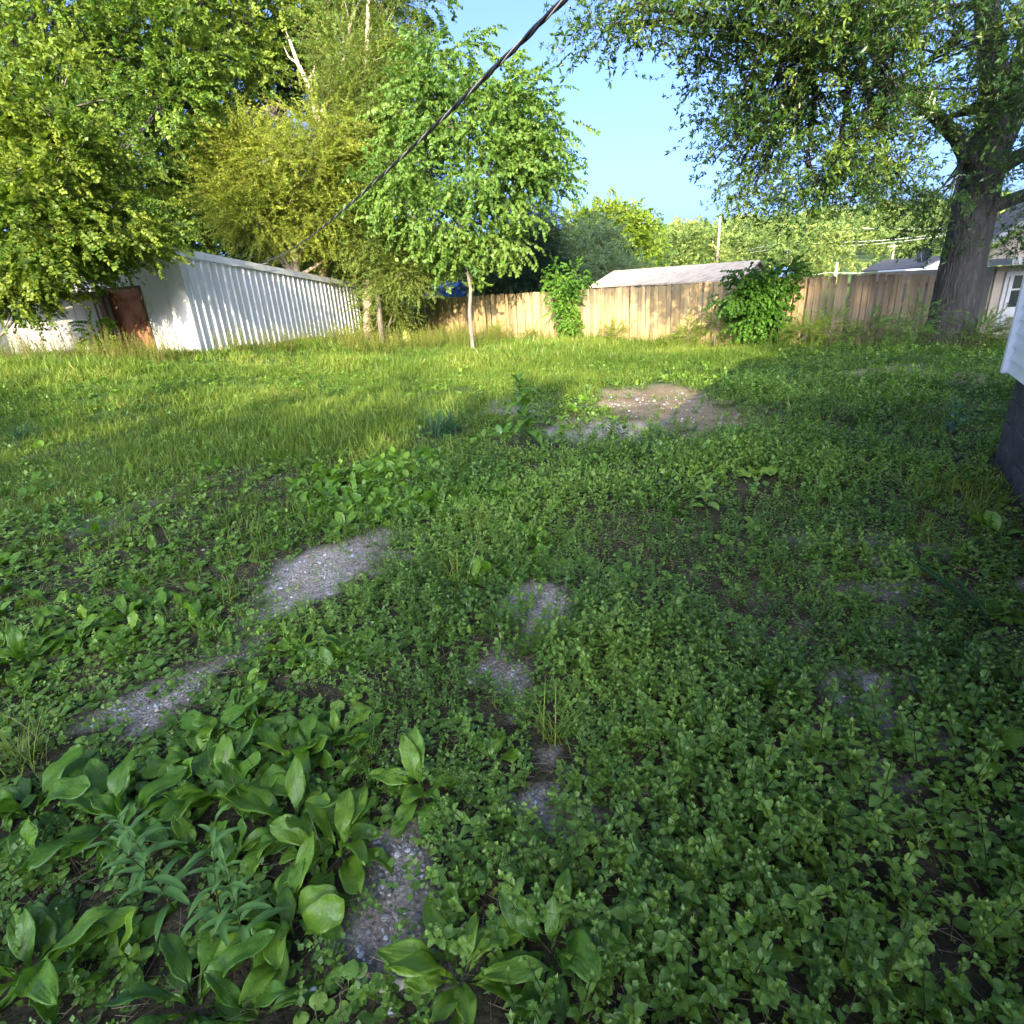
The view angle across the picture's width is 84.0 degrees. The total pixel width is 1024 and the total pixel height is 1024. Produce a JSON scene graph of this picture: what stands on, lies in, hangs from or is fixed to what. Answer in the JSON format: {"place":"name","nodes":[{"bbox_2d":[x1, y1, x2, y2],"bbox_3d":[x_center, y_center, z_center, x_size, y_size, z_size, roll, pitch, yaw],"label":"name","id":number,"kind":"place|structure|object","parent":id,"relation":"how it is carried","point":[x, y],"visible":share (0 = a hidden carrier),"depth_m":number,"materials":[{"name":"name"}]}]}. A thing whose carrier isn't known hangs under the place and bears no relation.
{"place":"outdoors","nodes":[
{"label":"outdoors","id":0,"kind":"place"},
{"bbox_2d":[0,288,1023,1023],"bbox_3d":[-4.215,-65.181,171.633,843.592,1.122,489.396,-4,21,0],"label":"ground","id":1,"kind":"structure","parent":0,"point":[546,762],"depth_m":3.04,"materials":[{"name":"soil"}]},
{"bbox_2d":[0,693,31,741],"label":"seed stalk","id":2,"kind":"object","parent":1,"relation":"on","point":[11,710],"visible":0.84,"depth_m":2.56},
{"bbox_2d":[0,416,47,443],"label":"sedge tuft","id":3,"kind":"object","parent":1,"relation":"on","point":[17,436],"visible":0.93,"depth_m":8.40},
{"bbox_2d":[7,736,41,782],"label":"seed stalk","id":4,"kind":"object","parent":1,"relation":"on","point":[23,757],"visible":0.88,"depth_m":2.27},
{"bbox_2d":[0,623,73,672],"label":"plantain","id":5,"kind":"object","parent":1,"relation":"on","point":[16,643],"visible":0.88,"depth_m":3.27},
{"bbox_2d":[0,744,89,866],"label":"plantain","id":6,"kind":"object","parent":1,"relation":"on","point":[64,776],"visible":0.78,"depth_m":2.23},
{"bbox_2d":[0,696,89,775],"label":"grass clump","id":7,"kind":"object","parent":1,"relation":"on","point":[9,749],"visible":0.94,"depth_m":2.50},
{"bbox_2d":[0,291,123,354],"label":"shed","id":8,"kind":"structure","parent":1,"relation":"on","point":[77,312],"depth_m":15.60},
{"bbox_2d":[0,891,124,1023],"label":"plantain","id":9,"kind":"object","parent":1,"relation":"on","point":[45,991],"visible":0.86,"depth_m":1.71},
{"bbox_2d":[30,614,122,654],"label":"plantain","id":10,"kind":"object","parent":1,"relation":"on","point":[88,620],"visible":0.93,"depth_m":3.44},
{"bbox_2d":[67,310,122,353],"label":"pokeweed bush","id":11,"kind":"object","parent":1,"relation":"on","point":[107,322],"visible":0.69,"depth_m":14.67,"materials":[{"name":"green plant"}]},
{"bbox_2d":[0,0,204,341],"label":"sweetgum tree","id":12,"kind":"object","parent":1,"relation":"on","point":[56,215],"visible":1,"depth_m":11.85,"materials":[{"name":"green plant"}]},
{"bbox_2d":[27,746,188,872],"bbox_3d":[-1.492,1.156,2.176,0.483,0.300,0.447,-11,23,-19],"label":"plantain","id":13,"kind":"object","parent":1,"relation":"on","point":[92,799],"visible":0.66,"depth_m":2.18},
{"bbox_2d":[96,594,154,622],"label":"plantain","id":14,"kind":"object","parent":1,"relation":"on","point":[120,603],"visible":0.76,"depth_m":3.69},
{"bbox_2d":[0,0,262,289],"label":"hardwood tree","id":15,"kind":"object","parent":1,"relation":"on","point":[105,22],"visible":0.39,"depth_m":16.73,"materials":[{"name":"green plant"}]},
{"bbox_2d":[96,802,186,895],"bbox_3d":[-1.278,1.128,1.946,0.246,0.315,0.210,-4,21,0],"label":"narrow leaved weed","id":16,"kind":"object","parent":1,"relation":"on","point":[136,845],"visible":0.78,"depth_m":1.94,"materials":[{"name":"green leaves"},{"name":"plant stems"}]},
{"bbox_2d":[82,821,203,941],"bbox_3d":[-1.140,1.129,1.781,0.237,0.414,0.228,-10,22,-15],"label":"narrow leaved weed","id":17,"kind":"object","parent":1,"relation":"on","point":[173,890],"visible":0.99,"depth_m":1.77,"materials":[{"name":"green leaves"},{"name":"plant stems"}]},
{"bbox_2d":[124,534,175,566],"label":"plantain","id":18,"kind":"object","parent":1,"relation":"on","point":[151,541],"visible":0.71,"depth_m":4.51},
{"bbox_2d":[140,718,221,778],"bbox_3d":[-1.365,1.056,2.484,0.366,0.150,0.337,-4,21,0],"label":"plantain","id":19,"kind":"object","parent":1,"relation":"on","point":[156,767],"visible":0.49,"depth_m":2.42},
{"bbox_2d":[160,559,207,576],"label":"plantain","id":20,"kind":"object","parent":1,"relation":"on","point":[184,562],"visible":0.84,"depth_m":4.30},
{"bbox_2d":[96,921,275,1023],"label":"plantain","id":21,"kind":"object","parent":1,"relation":"on","point":[172,947],"visible":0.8,"depth_m":1.62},
{"bbox_2d":[77,0,319,254],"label":"hardwood tree","id":22,"kind":"object","parent":1,"relation":"on","point":[231,10],"visible":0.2,"depth_m":19.95,"materials":[{"name":"green plant"}]},
{"bbox_2d":[177,599,220,635],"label":"plantain","id":23,"kind":"object","parent":1,"relation":"on","point":[194,608],"visible":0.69,"depth_m":3.52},
{"bbox_2d":[8,188,390,317],"bbox_3d":[-15.069,-12.836,27.261,19.008,9.255,10.548,-12,23,-21],"label":"hardwood tree","id":24,"kind":"object","parent":1,"relation":"on","point":[195,245],"visible":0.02,"depth_m":27.05,"materials":[{"name":"green plant"}]},
{"bbox_2d":[136,717,287,845],"bbox_3d":[-1.150,1.091,2.299,0.630,0.376,0.566,-4,21,0],"label":"plantain","id":25,"kind":"object","parent":1,"relation":"on","point":[184,799],"visible":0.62,"depth_m":2.25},
{"bbox_2d":[72,247,360,351],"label":"metal shed","id":26,"kind":"structure","parent":1,"relation":"on","point":[200,302],"depth_m":16.23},
{"bbox_2d":[107,288,152,349],"bbox_3d":[-10.600,-5.254,15.711,1.196,1.653,0.140,2,22,15],"label":"door","id":27,"kind":"structure","parent":26,"relation":"in","point":[126,306],"depth_m":15.66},
{"bbox_2d":[185,256,266,265],"bbox_3d":[-8.111,-7.198,16.384,0.017,0.219,3.503,2,22,14],"label":"shed wire","id":28,"kind":"object","parent":26,"relation":"attached to","point":[221,264],"visible":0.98,"depth_m":15.99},
{"bbox_2d":[263,0,568,261],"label":"service cable","id":29,"kind":"object","parent":28,"relation":"attached to","point":[549,13],"visible":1,"depth_m":3.84,"materials":[{"name":"rubber"}]},
{"bbox_2d":[179,802,261,945],"bbox_3d":[-0.888,1.105,1.683,0.248,0.505,0.223,-4,21,0],"label":"narrow leaved weed","id":30,"kind":"object","parent":1,"relation":"on","point":[209,912],"visible":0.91,"depth_m":1.66,"materials":[{"name":"green leaves"},{"name":"plant stems"}]},
{"bbox_2d":[229,771,253,826],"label":"seed stalk","id":31,"kind":"object","parent":1,"relation":"on","point":[239,794],"visible":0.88,"depth_m":2.04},
{"bbox_2d":[227,733,256,772],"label":"seed stalk","id":32,"kind":"object","parent":1,"relation":"on","point":[241,750],"visible":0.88,"depth_m":2.26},
{"bbox_2d":[196,836,290,973],"bbox_3d":[-0.804,1.165,1.673,0.186,0.388,0.251,6,23,23],"label":"narrow leaved weed","id":33,"kind":"object","parent":1,"relation":"on","point":[235,885],"visible":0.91,"depth_m":1.67,"materials":[{"name":"green leaves"},{"name":"plant stems"}]},
{"bbox_2d":[199,940,324,1023],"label":"plantain","id":34,"kind":"object","parent":1,"relation":"on","point":[227,991],"visible":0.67,"depth_m":1.57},
{"bbox_2d":[157,67,394,287],"bbox_3d":[-7.652,-10.815,20.913,7.420,8.303,9.083,-4,21,0],"label":"olive elm tree","id":35,"kind":"object","parent":1,"relation":"on","point":[269,206],"visible":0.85,"depth_m":18.33,"materials":[{"name":"green plant"}]},
{"bbox_2d":[214,832,351,984],"bbox_3d":[-0.695,1.288,1.780,0.439,0.269,0.374,-13,23,-22],"label":"plantain","id":36,"kind":"object","parent":1,"relation":"on","point":[275,952],"visible":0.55,"depth_m":1.80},
{"bbox_2d":[266,512,300,523],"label":"plantain","id":37,"kind":"object","parent":1,"relation":"on","point":[273,516],"visible":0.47,"depth_m":5.00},
{"bbox_2d":[251,711,329,788],"bbox_3d":[-0.911,1.010,2.391,0.351,0.308,0.421,-21,27,-37],"label":"plantain","id":38,"kind":"object","parent":1,"relation":"on","point":[274,740],"visible":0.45,"depth_m":2.40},
{"bbox_2d":[276,629,317,669],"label":"plantain","id":39,"kind":"object","parent":1,"relation":"on","point":[284,645],"visible":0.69,"depth_m":3.15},
{"bbox_2d":[217,745,377,880],"bbox_3d":[-0.807,1.121,2.130,0.497,0.342,0.512,13,27,37],"label":"plantain","id":40,"kind":"object","parent":1,"relation":"on","point":[256,799],"visible":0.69,"depth_m":2.09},
{"bbox_2d":[251,0,359,276],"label":"dead tree","id":41,"kind":"object","parent":1,"relation":"on","point":[271,114],"visible":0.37,"depth_m":20.03,"materials":[{"name":"wood"}]},
{"bbox_2d":[171,0,462,268],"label":"hardwood tree","id":42,"kind":"object","parent":1,"relation":"on","point":[287,90],"visible":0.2,"depth_m":22.13,"materials":[{"name":"green plant"}]},
{"bbox_2d":[306,806,328,868],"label":"seed stalk","id":43,"kind":"object","parent":1,"relation":"on","point":[315,831],"visible":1,"depth_m":1.90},
{"bbox_2d":[268,785,393,893],"bbox_3d":[-0.636,1.165,1.966,0.378,0.239,0.464,-14,24,-25],"label":"plantain","id":44,"kind":"object","parent":1,"relation":"on","point":[351,870],"visible":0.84,"depth_m":2.01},
{"bbox_2d":[301,705,373,768],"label":"plantain","id":45,"kind":"object","parent":1,"relation":"on","point":[324,727],"visible":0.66,"depth_m":2.52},
{"bbox_2d":[325,628,376,669],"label":"plantain","id":46,"kind":"object","parent":1,"relation":"on","point":[337,650],"visible":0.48,"depth_m":3.08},
{"bbox_2d":[355,971,386,979],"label":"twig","id":47,"kind":"object","parent":1,"relation":"on","point":[368,973],"visible":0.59,"depth_m":1.63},
{"bbox_2d":[272,0,476,339],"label":"locust tree","id":48,"kind":"object","parent":1,"relation":"on","point":[369,75],"visible":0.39,"depth_m":19.16,"materials":[{"name":"green plant"}]},
{"bbox_2d":[392,977,403,991],"bbox_3d":[-0.318,1.342,1.615,0.046,0.025,0.035,-4,21,0],"label":"stone","id":49,"kind":"object","parent":1,"relation":"on","point":[399,981],"visible":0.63,"depth_m":1.61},
{"bbox_2d":[386,304,412,340],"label":"bush","id":50,"kind":"object","parent":1,"relation":"on","point":[407,316],"visible":0.23,"depth_m":23.87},
{"bbox_2d":[327,204,472,342],"bbox_3d":[-4.466,-9.033,21.457,5.940,5.542,5.578,2,22,15],"label":"bush","id":51,"kind":"object","parent":1,"relation":"on","point":[412,278],"visible":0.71,"depth_m":20.63,"materials":[{"name":"green plant"}]},
{"bbox_2d":[369,725,477,838],"bbox_3d":[-0.376,1.046,2.193,0.415,0.228,0.372,4,23,20],"label":"plantain","id":52,"kind":"object","parent":1,"relation":"on","point":[412,747],"visible":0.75,"depth_m":2.23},
{"bbox_2d":[395,399,473,440],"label":"sedge tuft","id":53,"kind":"object","parent":1,"relation":"on","point":[442,428],"visible":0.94,"depth_m":7.89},
{"bbox_2d":[423,281,467,323],"bbox_3d":[-3.598,-11.646,31.871,2.383,2.535,2.058,-4,21,0],"label":"blue canopy","id":54,"kind":"object","parent":1,"relation":"on","point":[445,294],"visible":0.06,"depth_m":30.76,"materials":[{"name":"fabric"}]},
{"bbox_2d":[427,546,477,590],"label":"grass clump","id":55,"kind":"object","parent":1,"relation":"on","point":[449,574],"visible":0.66,"depth_m":3.67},
{"bbox_2d":[435,437,472,474],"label":"grass clump","id":56,"kind":"object","parent":1,"relation":"on","point":[457,459],"visible":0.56,"depth_m":6.03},
{"bbox_2d":[376,897,551,1023],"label":"plantain","id":57,"kind":"object","parent":1,"relation":"on","point":[412,959],"visible":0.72,"depth_m":1.58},
{"bbox_2d":[334,0,601,347],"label":"redbud tree","id":58,"kind":"object","parent":1,"relation":"on","point":[533,171],"visible":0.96,"depth_m":16.97,"materials":[{"name":"green plant"}]},
{"bbox_2d":[448,554,506,597],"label":"plantain","id":59,"kind":"object","parent":1,"relation":"on","point":[475,567],"visible":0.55,"depth_m":3.72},
{"bbox_2d":[456,500,501,538],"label":"grass clump","id":60,"kind":"object","parent":1,"relation":"on","point":[480,516],"visible":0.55,"depth_m":4.56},
{"bbox_2d":[466,729,521,780],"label":"plantain","id":61,"kind":"object","parent":1,"relation":"on","point":[511,754],"visible":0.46,"depth_m":2.34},
{"bbox_2d":[482,319,509,339],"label":"fence bush","id":62,"kind":"object","parent":1,"relation":"on","point":[494,329],"visible":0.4,"depth_m":22.10,"materials":[{"name":"green plant"}]},
{"bbox_2d":[0,315,1011,364],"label":"tall weeds","id":63,"kind":"object","parent":1,"relation":"on","point":[337,335],"visible":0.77,"depth_m":15.46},
{"bbox_2d":[0,335,1023,1023],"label":"mint weeds","id":64,"kind":"object","parent":1,"relation":"on","point":[654,917],"visible":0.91,"depth_m":2.45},
{"bbox_2d":[0,342,1023,1023],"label":"weeds","id":65,"kind":"object","parent":1,"relation":"on","point":[360,988],"visible":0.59,"depth_m":2.86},
{"bbox_2d":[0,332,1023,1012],"bbox_3d":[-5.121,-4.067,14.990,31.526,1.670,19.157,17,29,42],"label":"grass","id":66,"kind":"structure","parent":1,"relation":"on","point":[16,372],"depth_m":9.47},
{"bbox_2d":[0,346,1023,1010],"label":"broadleaf weeds","id":67,"kind":"object","parent":1,"relation":"on","point":[326,912],"visible":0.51,"depth_m":2.66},
{"bbox_2d":[0,427,1023,1023],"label":"dead stems","id":68,"kind":"object","parent":1,"relation":"on","point":[378,923],"visible":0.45,"depth_m":2.50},
{"bbox_2d":[439,183,609,318],"bbox_3d":[0.408,-12.173,26.981,8.642,6.835,6.564,-4,21,0],"label":"cedar tree","id":69,"kind":"object","parent":1,"relation":"on","point":[523,282],"visible":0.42,"depth_m":26.13,"materials":[{"name":"green plant"}]},
{"bbox_2d":[507,524,551,553],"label":"plantain","id":70,"kind":"object","parent":1,"relation":"on","point":[530,544],"visible":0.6,"depth_m":4.30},
{"bbox_2d":[510,317,549,339],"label":"fence bush","id":71,"kind":"object","parent":1,"relation":"on","point":[532,332],"visible":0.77,"depth_m":20.77,"materials":[{"name":"green plant"}]},
{"bbox_2d":[504,372,557,448],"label":"pokeweed","id":72,"kind":"object","parent":1,"relation":"on","point":[527,421],"visible":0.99,"depth_m":6.80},
{"bbox_2d":[80,378,1023,991],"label":"gravel","id":73,"kind":"structure","parent":1,"relation":"on","point":[388,892],"depth_m":2.73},
{"bbox_2d":[506,674,606,756],"bbox_3d":[0.170,0.878,2.407,0.440,0.269,0.385,3,22,17],"label":"grass clump","id":74,"kind":"object","parent":1,"relation":"on","point":[544,735],"visible":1,"depth_m":2.45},
{"bbox_2d":[487,867,629,1023],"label":"plantain","id":75,"kind":"object","parent":1,"relation":"on","point":[585,959],"visible":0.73,"depth_m":1.61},
{"bbox_2d":[549,415,574,443],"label":"pokeweed","id":76,"kind":"object","parent":1,"relation":"on","point":[560,429],"visible":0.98,"depth_m":6.73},
{"bbox_2d":[540,255,598,337],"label":"fence vine","id":77,"kind":"object","parent":1,"relation":"on","point":[569,288],"visible":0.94,"depth_m":19.14,"materials":[{"name":"green plant"}]},
{"bbox_2d":[521,204,659,301],"bbox_3d":[3.697,-11.785,27.135,7.414,5.548,6.272,-4,21,0],"label":"cedar tree","id":78,"kind":"object","parent":1,"relation":"on","point":[605,257],"visible":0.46,"depth_m":26.68,"materials":[{"name":"green plant"}]},
{"bbox_2d":[548,186,674,267],"bbox_3d":[6.832,-18.399,40.235,9.161,8.360,7.440,-4,21,0],"label":"yellow green tree","id":79,"kind":"object","parent":1,"relation":"on","point":[638,229],"visible":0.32,"depth_m":38.90,"materials":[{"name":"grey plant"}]},
{"bbox_2d":[597,316,637,343],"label":"fence bush","id":80,"kind":"object","parent":1,"relation":"on","point":[613,323],"visible":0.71,"depth_m":18.16,"materials":[{"name":"green plant"}]},
{"bbox_2d":[413,273,935,345],"bbox_3d":[2.744,-6.655,19.440,20.381,1.897,2.061,14,27,38],"label":"wooden fence","id":81,"kind":"object","parent":1,"relation":"on","point":[620,303],"visible":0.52,"depth_m":17.03,"materials":[{"name":"brown wood"}]},
{"bbox_2d":[656,500,693,522],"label":"plantain","id":82,"kind":"object","parent":1,"relation":"on","point":[671,506],"visible":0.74,"depth_m":4.56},
{"bbox_2d":[590,260,767,334],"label":"pale roofed shed","id":83,"kind":"structure","parent":1,"relation":"on","point":[677,275],"depth_m":20.25,"materials":[{"name":"grey paint"}]},
{"bbox_2d":[662,308,710,345],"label":"fence bush","id":84,"kind":"object","parent":1,"relation":"on","point":[683,329],"visible":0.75,"depth_m":16.45,"materials":[{"name":"green plant"}]},
{"bbox_2d":[688,474,718,509],"bbox_3d":[1.571,-0.148,4.591,0.207,0.351,0.299,-12,23,-21],"label":"mullein","id":85,"kind":"object","parent":1,"relation":"on","point":[705,495],"visible":0.98,"depth_m":4.59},
{"bbox_2d":[684,305,737,346],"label":"fence bush","id":86,"kind":"object","parent":1,"relation":"on","point":[715,332],"visible":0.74,"depth_m":15.88,"materials":[{"name":"green plant"}]},
{"bbox_2d":[716,216,720,262],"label":"utility pole","id":87,"kind":"object","parent":1,"relation":"on","point":[718,240],"visible":0.52,"depth_m":63.72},
{"bbox_2d":[738,465,778,480],"bbox_3d":[2.252,-0.355,5.289,0.378,0.150,0.287,-11,22,-17],"label":"mullein","id":88,"kind":"object","parent":1,"relation":"on","point":[770,470],"visible":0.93,"depth_m":5.26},
{"bbox_2d":[703,254,819,346],"bbox_3d":[6.566,-5.425,14.947,2.743,2.499,1.985,-14,23,-24],"label":"fence vine","id":89,"kind":"object","parent":1,"relation":"on","point":[759,305],"visible":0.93,"depth_m":14.54,"materials":[{"name":"green plant"}]},
{"bbox_2d":[537,0,1023,349],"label":"oak tree","id":90,"kind":"object","parent":1,"relation":"on","point":[987,161],"visible":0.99,"depth_m":9.12,"materials":[{"name":"green plant"}]},
{"bbox_2d":[779,309,830,345],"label":"fence bush","id":91,"kind":"object","parent":1,"relation":"on","point":[799,328],"visible":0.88,"depth_m":14.18,"materials":[{"name":"green plant"}]},
{"bbox_2d":[789,299,864,346],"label":"fence bush","id":92,"kind":"object","parent":1,"relation":"on","point":[825,326],"visible":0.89,"depth_m":14.03,"materials":[{"name":"green plant"}]},
{"bbox_2d":[834,262,838,277],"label":"utility pole","id":93,"kind":"object","parent":1,"relation":"on","point":[836,269],"visible":0.45,"depth_m":55.84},
{"bbox_2d":[842,304,911,345],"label":"fence bush","id":94,"kind":"object","parent":1,"relation":"on","point":[872,328],"visible":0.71,"depth_m":13.93,"materials":[{"name":"green plant"}]},
{"bbox_2d":[887,244,899,259],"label":"utility pole","id":95,"kind":"object","parent":1,"relation":"on","point":[892,255],"visible":0.5,"depth_m":69.22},
{"bbox_2d":[861,256,940,271],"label":"distant house","id":96,"kind":"structure","parent":1,"relation":"on","point":[904,263],"depth_m":33.32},
{"bbox_2d":[878,267,937,271],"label":"white low building","id":97,"kind":"structure","parent":1,"relation":"on","point":[908,269],"depth_m":28.88,"materials":[{"name":"paint"}]},
{"bbox_2d":[872,286,968,351],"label":"fence bush","id":98,"kind":"object","parent":1,"relation":"on","point":[916,328],"visible":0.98,"depth_m":12.10,"materials":[{"name":"green plant"}]},
{"bbox_2d":[897,550,950,577],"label":"plantain","id":99,"kind":"object","parent":1,"relation":"on","point":[923,558],"visible":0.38,"depth_m":3.62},
{"bbox_2d":[857,202,1023,337],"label":"neighbour house","id":100,"kind":"structure","parent":1,"relation":"on","point":[1001,287],"depth_m":15.07,"materials":[{"name":"beige"}]},
{"bbox_2d":[1002,317,1012,332],"bbox_3d":[13.232,-4.841,14.716,0.620,0.400,0.510,-4,21,0],"label":"porch step","id":101,"kind":"object","parent":100,"relation":"on","point":[1009,320],"visible":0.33,"depth_m":14.83,"materials":[{"name":"stone"}]},
{"bbox_2d":[998,275,1023,326],"bbox_3d":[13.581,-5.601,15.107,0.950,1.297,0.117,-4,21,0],"label":"door","id":102,"kind":"structure","parent":100,"relation":"in","point":[1014,284],"depth_m":15.07,"materials":[{"name":"white glass"}]},
{"bbox_2d":[889,543,994,630],"bbox_3d":[2.291,0.401,3.025,0.529,0.454,0.233,16,28,40],"label":"strap leaved lily","id":103,"kind":"object","parent":1,"relation":"on","point":[988,624],"visible":0.88,"depth_m":3.02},
{"bbox_2d":[943,397,970,432],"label":"dark stalk weed","id":104,"kind":"object","parent":1,"relation":"on","point":[953,427],"visible":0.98,"depth_m":6.25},
{"bbox_2d":[951,304,1012,350],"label":"fence bush","id":105,"kind":"object","parent":1,"relation":"on","point":[987,322],"visible":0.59,"depth_m":12.12,"materials":[{"name":"green plant"}]},
{"bbox_2d":[994,276,1023,508],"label":"white house","id":106,"kind":"structure","parent":1,"relation":"on","point":[1009,459],"depth_m":4.96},
{"bbox_2d":[0,0,1023,254],"label":"sky","id":107,"kind":"structure","parent":0,"point":[633,118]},
{"bbox_2d":[351,238,1023,307],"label":"hillside","id":108,"kind":"structure","parent":0,"point":[862,257],"depth_m":82.45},
{"bbox_2d":[223,187,1020,309],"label":"forest","id":109,"kind":"object","parent":108,"relation":"on","point":[834,242],"visible":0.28,"depth_m":68.71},
{"bbox_2d":[645,215,728,266],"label":"background tree","id":110,"kind":"object","parent":108,"relation":"on","point":[680,237],"visible":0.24,"depth_m":63.38,"materials":[{"name":"green plant"}]},
{"bbox_2d":[915,248,929,263],"bbox_3d":[22.194,-13.746,30.515,0.945,0.836,0.664,-4,21,0],"label":"satellite dish","id":111,"kind":"object","parent":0,"point":[923,259],"visible":0.66,"depth_m":30.52,"materials":[{"name":"grey paint"}]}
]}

